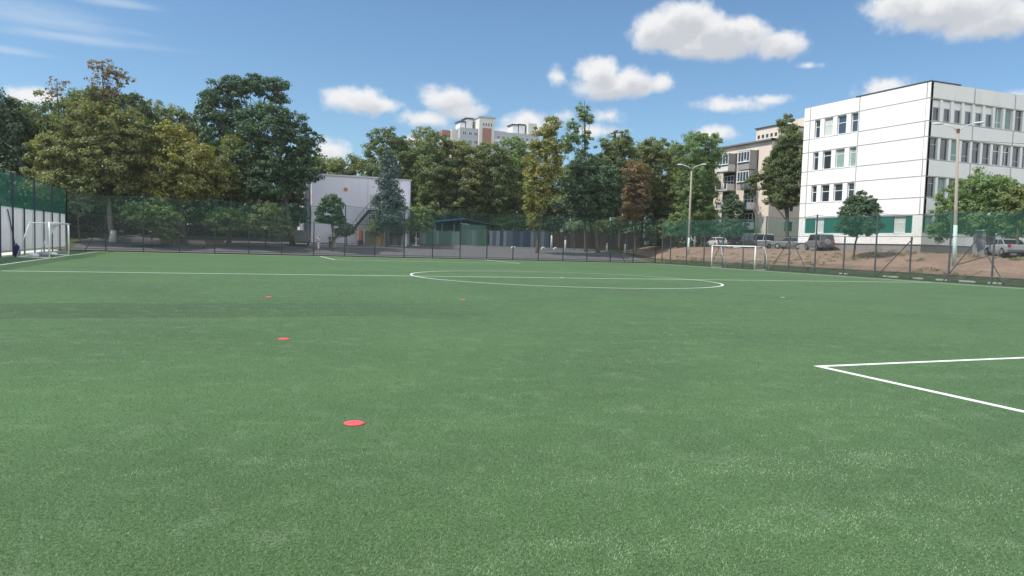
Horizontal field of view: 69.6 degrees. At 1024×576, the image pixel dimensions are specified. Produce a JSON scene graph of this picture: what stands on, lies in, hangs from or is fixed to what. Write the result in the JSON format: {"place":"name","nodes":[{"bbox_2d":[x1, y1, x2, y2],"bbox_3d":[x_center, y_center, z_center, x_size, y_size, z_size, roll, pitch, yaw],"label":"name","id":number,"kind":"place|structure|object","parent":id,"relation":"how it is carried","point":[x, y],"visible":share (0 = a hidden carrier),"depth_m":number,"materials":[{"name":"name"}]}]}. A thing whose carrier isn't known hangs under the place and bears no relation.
{"place":"outdoors","nodes":[
{"label":"outdoors","id":0,"kind":"place"},
{"bbox_2d":[0,0,1023,244],"label":"sky","id":1,"kind":"structure","parent":0,"point":[668,69],"materials":[{"name":"blue"}]},
{"bbox_2d":[2,233,1023,279],"bbox_3d":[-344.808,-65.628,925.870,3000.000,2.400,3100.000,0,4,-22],"label":"ground","id":2,"kind":"structure","parent":0,"point":[71,240],"depth_m":86.17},
{"bbox_2d":[0,87,42,199],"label":"tree","id":3,"kind":"object","parent":2,"relation":"on","point":[10,139],"visible":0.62,"depth_m":84.21,"materials":[{"name":"green plant"}]},
{"bbox_2d":[0,170,67,256],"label":"sheeted fence","id":4,"kind":"object","parent":2,"relation":"on","point":[14,221],"visible":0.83,"depth_m":57.10,"materials":[{"name":"white"}]},
{"bbox_2d":[2,90,74,179],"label":"tree","id":5,"kind":"object","parent":2,"relation":"on","point":[43,124],"visible":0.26,"depth_m":88.64,"materials":[{"name":"green plant"}]},
{"bbox_2d":[40,76,70,117],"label":"tree","id":6,"kind":"object","parent":2,"relation":"on","point":[57,89],"visible":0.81,"depth_m":94.71,"materials":[{"name":"green plant"}]},
{"bbox_2d":[0,153,112,225],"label":"tree","id":7,"kind":"object","parent":2,"relation":"on","point":[8,164],"visible":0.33,"depth_m":82.42,"materials":[{"name":"green plant"}]},
{"bbox_2d":[63,186,95,243],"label":"shrub","id":8,"kind":"object","parent":2,"relation":"on","point":[73,202],"visible":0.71,"depth_m":76.34,"materials":[{"name":"green plant"}]},
{"bbox_2d":[19,98,159,241],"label":"tree","id":9,"kind":"object","parent":2,"relation":"on","point":[81,171],"visible":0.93,"depth_m":76.61,"materials":[{"name":"green plant"}]},
{"bbox_2d":[50,85,158,233],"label":"tree","id":10,"kind":"object","parent":2,"relation":"on","point":[123,101],"visible":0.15,"depth_m":95.86,"materials":[{"name":"green plant"}]},
{"bbox_2d":[84,59,136,232],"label":"tree","id":11,"kind":"object","parent":2,"relation":"on","point":[108,72],"visible":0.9,"depth_m":95.49,"materials":[{"name":"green plant"}]},
{"bbox_2d":[114,195,185,246],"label":"shrub","id":12,"kind":"object","parent":2,"relation":"on","point":[168,214],"visible":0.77,"depth_m":77.22,"materials":[{"name":"green plant"}]},
{"bbox_2d":[148,98,174,173],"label":"tree","id":13,"kind":"object","parent":2,"relation":"on","point":[157,103],"visible":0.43,"depth_m":103.35,"materials":[{"name":"green plant"}]},
{"bbox_2d":[148,222,183,246],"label":"shrub","id":14,"kind":"object","parent":2,"relation":"on","point":[166,232],"visible":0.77,"depth_m":77.72,"materials":[{"name":"green plant"}]},
{"bbox_2d":[144,105,207,200],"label":"tree","id":15,"kind":"object","parent":2,"relation":"on","point":[182,114],"visible":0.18,"depth_m":101.53,"materials":[{"name":"green plant"}]},
{"bbox_2d":[101,128,252,236],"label":"tree","id":16,"kind":"object","parent":2,"relation":"on","point":[124,193],"visible":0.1,"depth_m":89.15,"materials":[{"name":"green plant"}]},
{"bbox_2d":[134,119,231,243],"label":"tree","id":17,"kind":"object","parent":2,"relation":"on","point":[177,176],"visible":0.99,"depth_m":79.86,"materials":[{"name":"green plant"}]},
{"bbox_2d":[201,205,247,246],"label":"shrub","id":18,"kind":"object","parent":2,"relation":"on","point":[221,210],"visible":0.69,"depth_m":81.14,"materials":[{"name":"green plant"}]},
{"bbox_2d":[194,132,262,242],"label":"tree","id":19,"kind":"object","parent":2,"relation":"on","point":[234,143],"visible":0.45,"depth_m":84.37,"materials":[{"name":"green plant"}]},
{"bbox_2d":[193,73,292,238],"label":"tree","id":20,"kind":"object","parent":2,"relation":"on","point":[231,88],"visible":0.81,"depth_m":93.03,"materials":[{"name":"green plant"}]},
{"bbox_2d":[209,152,307,239],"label":"tree","id":21,"kind":"object","parent":2,"relation":"on","point":[248,206],"visible":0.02,"depth_m":92.18,"materials":[{"name":"green plant"}]},
{"bbox_2d":[235,200,294,248],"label":"shrub","id":22,"kind":"object","parent":2,"relation":"on","point":[266,214],"visible":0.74,"depth_m":81.53,"materials":[{"name":"green plant"}]},
{"bbox_2d":[232,100,326,245],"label":"tree","id":23,"kind":"object","parent":2,"relation":"on","point":[278,140],"visible":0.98,"depth_m":84.81,"materials":[{"name":"green plant"}]},
{"bbox_2d":[279,185,308,229],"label":"tree","id":24,"kind":"object","parent":2,"relation":"on","point":[297,199],"visible":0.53,"depth_m":92.40,"materials":[{"name":"green plant"}]},
{"bbox_2d":[294,152,330,176],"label":"tree","id":25,"kind":"object","parent":2,"relation":"on","point":[322,162],"visible":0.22,"depth_m":118.43,"materials":[{"name":"green plant"}]},
{"bbox_2d":[333,222,356,243],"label":"shrub","id":26,"kind":"object","parent":2,"relation":"on","point":[340,230],"visible":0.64,"depth_m":92.08,"materials":[{"name":"green plant"}]},
{"bbox_2d":[324,152,373,175],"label":"tree","id":27,"kind":"object","parent":2,"relation":"on","point":[338,166],"visible":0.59,"depth_m":116.06,"materials":[{"name":"green plant"}]},
{"bbox_2d":[298,174,411,245],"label":"grey building","id":28,"kind":"structure","parent":2,"relation":"on","point":[355,191],"depth_m":96.36,"materials":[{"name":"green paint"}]},
{"bbox_2d":[57,249,653,262],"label":"kerb","id":29,"kind":"structure","parent":2,"relation":"on","point":[343,256],"depth_m":80.03,"materials":[{"name":"grey concrete"}]},
{"bbox_2d":[70,235,650,261],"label":"asphalt yard","id":30,"kind":"structure","parent":2,"relation":"on","point":[454,248],"depth_m":89.05,"materials":[{"name":"grey asphalt"}]},
{"bbox_2d":[160,238,223,244],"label":"wall","id":31,"kind":"structure","parent":30,"relation":"on","point":[217,243],"depth_m":83.00,"materials":[{"name":"grey concrete"}]},
{"bbox_2d":[293,230,308,245],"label":"parked car","id":32,"kind":"object","parent":30,"relation":"on","point":[304,236],"visible":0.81,"depth_m":86.32,"materials":[{"name":"paint"}]},
{"bbox_2d":[314,193,346,251],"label":"young tree","id":33,"kind":"object","parent":30,"relation":"on","point":[333,200],"visible":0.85,"depth_m":83.75,"materials":[{"name":"green plant"}]},
{"bbox_2d":[365,231,383,245],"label":"board fence","id":34,"kind":"object","parent":30,"relation":"on","point":[372,238],"visible":0.62,"depth_m":93.78,"materials":[{"name":"wood"}]},
{"bbox_2d":[367,149,409,246],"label":"spruce","id":35,"kind":"object","parent":30,"relation":"on","point":[385,197],"visible":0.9,"depth_m":92.51,"materials":[{"name":"green plant"}]},
{"bbox_2d":[385,232,403,245],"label":"board fence","id":36,"kind":"object","parent":30,"relation":"on","point":[394,240],"visible":0.39,"depth_m":95.89,"materials":[{"name":"wood"}]},
{"bbox_2d":[420,231,459,244],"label":"board fence","id":37,"kind":"object","parent":30,"relation":"on","point":[444,238],"visible":0.77,"depth_m":103.28,"materials":[{"name":"metal"}]},
{"bbox_2d":[467,230,485,245],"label":"board fence","id":38,"kind":"object","parent":30,"relation":"on","point":[475,236],"visible":0.83,"depth_m":104.67,"materials":[{"name":"metal"}]},
{"bbox_2d":[489,230,548,246],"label":"board fence","id":39,"kind":"object","parent":30,"relation":"on","point":[504,240],"visible":0.7,"depth_m":108.59,"materials":[{"name":"metal"}]},
{"bbox_2d":[66,192,656,262],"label":"chain link fence","id":40,"kind":"object","parent":2,"relation":"on","point":[375,231],"visible":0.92,"depth_m":80.49,"materials":[{"name":"grey metal"}]},
{"bbox_2d":[364,218,390,245],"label":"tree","id":41,"kind":"object","parent":2,"relation":"on","point":[372,228],"visible":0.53,"depth_m":93.32,"materials":[{"name":"green plant"}]},
{"bbox_2d":[354,126,419,196],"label":"tree","id":42,"kind":"object","parent":2,"relation":"on","point":[398,145],"visible":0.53,"depth_m":110.83,"materials":[{"name":"green plant"}]},
{"bbox_2d":[64,192,711,246],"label":"wood","id":43,"kind":"object","parent":2,"relation":"on","point":[208,232],"visible":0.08,"depth_m":121.56,"materials":[{"name":"green plant"}]},
{"bbox_2d":[396,138,432,242],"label":"tree","id":44,"kind":"object","parent":2,"relation":"on","point":[411,144],"visible":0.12,"depth_m":118.70,"materials":[{"name":"green plant"}]},
{"bbox_2d":[407,202,434,245],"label":"young tree","id":45,"kind":"object","parent":2,"relation":"on","point":[420,207],"visible":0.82,"depth_m":97.38,"materials":[{"name":"green plant"}]},
{"bbox_2d":[409,125,437,158],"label":"tree","id":46,"kind":"object","parent":2,"relation":"on","point":[421,133],"visible":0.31,"depth_m":133.06,"materials":[{"name":"green plant"}]},
{"bbox_2d":[408,131,490,230],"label":"tree","id":47,"kind":"object","parent":2,"relation":"on","point":[430,154],"visible":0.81,"depth_m":109.46,"materials":[{"name":"green plant"}]},
{"bbox_2d":[421,218,500,243],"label":"pavilion shed","id":48,"kind":"structure","parent":2,"relation":"on","point":[465,226],"depth_m":109.28,"materials":[{"name":"metal"}]},
{"bbox_2d":[446,138,495,224],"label":"tree","id":49,"kind":"object","parent":2,"relation":"on","point":[471,166],"visible":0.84,"depth_m":109.11,"materials":[{"name":"green plant"}]},
{"bbox_2d":[436,187,528,238],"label":"tree","id":50,"kind":"object","parent":2,"relation":"on","point":[521,211],"visible":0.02,"depth_m":123.24,"materials":[{"name":"green plant"}]},
{"bbox_2d":[438,116,539,231],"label":"apartment building","id":51,"kind":"structure","parent":2,"relation":"on","point":[475,131],"depth_m":282.40,"materials":[{"name":"white brick"}]},
{"bbox_2d":[471,141,526,236],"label":"tree","id":52,"kind":"object","parent":2,"relation":"on","point":[499,189],"visible":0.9,"depth_m":110.68,"materials":[{"name":"green plant"}]},
{"bbox_2d":[0,250,1023,575],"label":"artificial turf","id":53,"kind":"structure","parent":2,"relation":"on","point":[184,272],"depth_m":8.81,"materials":[{"name":"green plastic"}]},
{"bbox_2d":[16,222,69,257],"bbox_3d":[-33.986,-3.540,53.601,1.995,2.500,7.020,0,4,-22],"label":"football goal","id":54,"kind":"object","parent":53,"relation":"on","point":[49,229],"visible":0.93,"depth_m":50.73,"materials":[{"name":"white paint"}]},
{"bbox_2d":[2,252,1023,412],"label":"pitch markings","id":55,"kind":"object","parent":53,"relation":"on","point":[827,366],"visible":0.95,"depth_m":13.80,"materials":[{"name":"white paint"}]},
{"bbox_2d":[711,245,768,269],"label":"football goal","id":56,"kind":"object","parent":53,"relation":"on","point":[738,254],"visible":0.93,"depth_m":79.35,"materials":[{"name":"white paint"}]},
{"bbox_2d":[486,212,537,230],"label":"shrub","id":57,"kind":"object","parent":2,"relation":"on","point":[506,222],"visible":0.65,"depth_m":112.11,"materials":[{"name":"green plant"}]},
{"bbox_2d":[493,136,535,229],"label":"tree","id":58,"kind":"object","parent":2,"relation":"on","point":[516,151],"visible":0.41,"depth_m":116.39,"materials":[{"name":"green plant"}]},
{"bbox_2d":[495,145,559,230],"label":"tree","id":59,"kind":"object","parent":2,"relation":"on","point":[546,197],"visible":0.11,"depth_m":134.00,"materials":[{"name":"green plant"}]},
{"bbox_2d":[517,115,568,252],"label":"tree","id":60,"kind":"object","parent":2,"relation":"on","point":[547,146],"visible":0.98,"depth_m":96.73,"materials":[{"name":"green plant"}]},
{"bbox_2d":[544,163,596,216],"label":"tree","id":61,"kind":"object","parent":2,"relation":"on","point":[558,179],"visible":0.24,"depth_m":132.96,"materials":[{"name":"green plant"}]},
{"bbox_2d":[560,101,594,251],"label":"tree","id":62,"kind":"object","parent":2,"relation":"on","point":[584,116],"visible":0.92,"depth_m":103.15,"materials":[{"name":"green plant"}]},
{"bbox_2d":[566,220,591,248],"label":"tree","id":63,"kind":"object","parent":2,"relation":"on","point":[575,227],"visible":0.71,"depth_m":108.38,"materials":[{"name":"green plant"}]},
{"bbox_2d":[558,150,629,252],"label":"tree","id":64,"kind":"object","parent":2,"relation":"on","point":[604,195],"visible":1,"depth_m":101.21,"materials":[{"name":"green plant"}]},
{"bbox_2d":[550,233,638,249],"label":"board fence","id":65,"kind":"object","parent":2,"relation":"on","point":[580,240],"visible":0.48,"depth_m":112.99,"materials":[{"name":"metal"}]},
{"bbox_2d":[586,129,636,250],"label":"tree","id":66,"kind":"object","parent":2,"relation":"on","point":[618,149],"visible":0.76,"depth_m":111.66,"materials":[{"name":"green plant"}]},
{"bbox_2d":[593,216,631,248],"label":"shrub","id":67,"kind":"object","parent":2,"relation":"on","point":[602,230],"visible":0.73,"depth_m":109.01,"materials":[{"name":"green plant"}]},
{"bbox_2d":[550,175,701,232],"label":"tree","id":68,"kind":"object","parent":2,"relation":"on","point":[562,204],"visible":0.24,"depth_m":116.33,"materials":[{"name":"green plant"}]},
{"bbox_2d":[618,159,653,252],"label":"tree","id":69,"kind":"object","parent":2,"relation":"on","point":[635,205],"visible":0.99,"depth_m":107.53,"materials":[{"name":"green plant"}]},
{"bbox_2d":[624,140,652,245],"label":"tree","id":70,"kind":"object","parent":2,"relation":"on","point":[638,157],"visible":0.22,"depth_m":120.47,"materials":[{"name":"green plant"}]},
{"bbox_2d":[637,136,691,245],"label":"tree","id":71,"kind":"object","parent":2,"relation":"on","point":[663,157],"visible":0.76,"depth_m":116.54,"materials":[{"name":"green plant"}]},
{"bbox_2d":[644,217,692,247],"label":"shrub","id":72,"kind":"object","parent":2,"relation":"on","point":[659,228],"visible":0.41,"depth_m":106.60,"materials":[{"name":"green plant"}]},
{"bbox_2d":[662,211,691,246],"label":"tree","id":73,"kind":"object","parent":2,"relation":"on","point":[680,215],"visible":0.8,"depth_m":105.11,"materials":[{"name":"green plant"}]},
{"bbox_2d":[666,130,729,246],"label":"tree","id":74,"kind":"object","parent":2,"relation":"on","point":[702,189],"visible":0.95,"depth_m":107.72,"materials":[{"name":"green plant"}]},
{"bbox_2d":[690,210,726,246],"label":"shrub","id":75,"kind":"object","parent":2,"relation":"on","point":[711,218],"visible":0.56,"depth_m":109.10,"materials":[{"name":"green plant"}]},
{"bbox_2d":[712,191,749,247],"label":"tree","id":76,"kind":"object","parent":2,"relation":"on","point":[734,203],"visible":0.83,"depth_m":95.88,"materials":[{"name":"green plant"}]},
{"bbox_2d":[743,169,764,247],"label":"tree","id":77,"kind":"object","parent":2,"relation":"on","point":[755,178],"visible":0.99,"depth_m":96.56,"materials":[{"name":"green plant"}]},
{"bbox_2d":[711,118,804,248],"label":"apartment block","id":78,"kind":"structure","parent":2,"relation":"on","point":[741,163],"depth_m":111.56,"materials":[{"name":"beige brick"}]},
{"bbox_2d":[760,113,803,248],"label":"tree","id":79,"kind":"object","parent":2,"relation":"on","point":[789,159],"visible":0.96,"depth_m":94.95,"materials":[{"name":"green plant"}]},
{"bbox_2d":[661,210,1023,284],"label":"chain link fence","id":80,"kind":"object","parent":2,"relation":"on","point":[962,264],"visible":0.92,"depth_m":64.93,"materials":[{"name":"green metal"}]},
{"bbox_2d":[661,263,1023,286],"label":"kerb","id":81,"kind":"structure","parent":2,"relation":"on","point":[859,275],"depth_m":64.02,"materials":[{"name":"grey concrete"}]},
{"bbox_2d":[666,260,1023,285],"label":"grass verge","id":82,"kind":"object","parent":2,"relation":"on","point":[981,279],"depth_m":67.04,"materials":[{"name":"green plant"}]},
{"bbox_2d":[798,80,1023,254],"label":"school building","id":83,"kind":"structure","parent":2,"relation":"on","point":[893,150],"depth_m":75.49,"materials":[{"name":"white concrete"}]},
{"bbox_2d":[820,185,829,202],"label":"window","id":84,"kind":"structure","parent":83,"relation":"in","point":[825,188],"depth_m":84.05,"materials":[{"name":"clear glass"}]},
{"bbox_2d":[823,151,830,169],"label":"window","id":85,"kind":"structure","parent":83,"relation":"in","point":[827,155],"depth_m":83.80,"materials":[{"name":"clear glass"}]},
{"bbox_2d":[825,118,832,136],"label":"window","id":86,"kind":"structure","parent":83,"relation":"in","point":[829,122],"depth_m":83.55,"materials":[{"name":"white glass"}]},
{"bbox_2d":[833,184,842,201],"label":"window","id":87,"kind":"structure","parent":83,"relation":"in","point":[838,187],"depth_m":82.28,"materials":[{"name":"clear glass"}]},
{"bbox_2d":[834,149,844,168],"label":"window","id":88,"kind":"structure","parent":83,"relation":"in","point":[840,153],"depth_m":82.04,"materials":[{"name":"glass"}]},
{"bbox_2d":[838,115,846,134],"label":"window","id":89,"kind":"structure","parent":83,"relation":"in","point":[842,119],"depth_m":81.80,"materials":[{"name":"blue glass"}]},
{"bbox_2d":[894,216,905,232],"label":"window","id":90,"kind":"structure","parent":83,"relation":"in","point":[900,223],"depth_m":74.81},
{"bbox_2d":[929,138,936,159],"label":"window","id":91,"kind":"structure","parent":83,"relation":"in","point":[932,154],"depth_m":72.35,"materials":[{"name":"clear glass"}]},
{"bbox_2d":[939,139,946,160],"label":"window","id":92,"kind":"structure","parent":83,"relation":"in","point":[943,144],"depth_m":72.88,"materials":[{"name":"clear glass"}]},
{"bbox_2d":[961,142,968,162],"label":"window","id":93,"kind":"structure","parent":83,"relation":"in","point":[964,153],"depth_m":73.97,"materials":[{"name":"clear glass"}]},
{"bbox_2d":[971,143,978,163],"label":"window","id":94,"kind":"structure","parent":83,"relation":"in","point":[975,147],"depth_m":74.53,"materials":[{"name":"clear glass"}]},
{"bbox_2d":[982,144,988,164],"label":"window","id":95,"kind":"structure","parent":83,"relation":"in","point":[985,151],"depth_m":75.06,"materials":[{"name":"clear glass"}]},
{"bbox_2d":[922,166,1023,243],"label":"tree","id":96,"kind":"object","parent":2,"relation":"on","point":[983,196],"visible":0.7,"depth_m":64.88,"materials":[{"name":"green plant"}]},
{"bbox_2d":[972,230,994,254],"bbox_3d":[41.634,-3.976,65.069,1.300,2.300,1.400,0,4,-22],"label":"transformer box","id":97,"kind":"object","parent":2,"relation":"on","point":[983,242],"visible":0.39,"depth_m":64.77,"materials":[{"name":"grey metal"}]},
{"bbox_2d":[998,185,1023,256],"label":"tree","id":98,"kind":"object","parent":2,"relation":"on","point":[1013,203],"visible":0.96,"depth_m":60.70,"materials":[{"name":"green plant"}]},
{"bbox_2d":[621,246,1023,278],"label":"dirt bank","id":99,"kind":"structure","parent":0,"point":[943,257],"depth_m":71.27,"materials":[{"name":"brown soil"}]},
{"bbox_2d":[677,164,706,254],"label":"street lamp","id":100,"kind":"object","parent":99,"relation":"on","point":[688,248],"visible":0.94,"depth_m":96.65,"materials":[{"name":"metal"}]},
{"bbox_2d":[804,234,834,249],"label":"parked car","id":101,"kind":"object","parent":99,"relation":"on","point":[829,244],"visible":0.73,"depth_m":81.15,"materials":[{"name":"paint"}]},
{"bbox_2d":[657,246,1023,276],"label":"bank weeds","id":102,"kind":"object","parent":99,"relation":"on","point":[908,252],"visible":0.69,"depth_m":73.69,"materials":[{"name":"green plant"}]},
{"bbox_2d":[833,190,885,258],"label":"young tree","id":103,"kind":"object","parent":99,"relation":"on","point":[856,204],"visible":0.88,"depth_m":71.19,"materials":[{"name":"green plant"}]},
{"bbox_2d":[933,121,984,265],"bbox_3d":[37.037,-7.769,61.727,3.749,12.212,0.638,3,4,21],"label":"street lamp","id":104,"kind":"object","parent":99,"relation":"on","point":[954,249],"visible":0.97,"depth_m":61.62,"materials":[{"name":"concrete"}]},
{"bbox_2d":[984,239,1023,255],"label":"parked car","id":105,"kind":"object","parent":99,"relation":"on","point":[1004,248],"visible":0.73,"depth_m":61.23,"materials":[{"name":"paint"}]},
{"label":"street","id":106,"kind":"structure","parent":0,"visible":0},
{"bbox_2d":[728,233,753,247],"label":"parked car","id":107,"kind":"object","parent":106,"relation":"on","point":[747,237],"visible":0.44,"depth_m":99.04,"materials":[{"name":"paint"}]},
{"bbox_2d":[744,234,774,248],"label":"parked car","id":108,"kind":"object","parent":106,"relation":"on","point":[760,239],"visible":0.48,"depth_m":101.01,"materials":[{"name":"paint"}]},
{"bbox_2d":[771,237,798,248],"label":"parked car","id":109,"kind":"object","parent":106,"relation":"on","point":[779,243],"visible":0.54,"depth_m":89.56,"materials":[{"name":"paint"}]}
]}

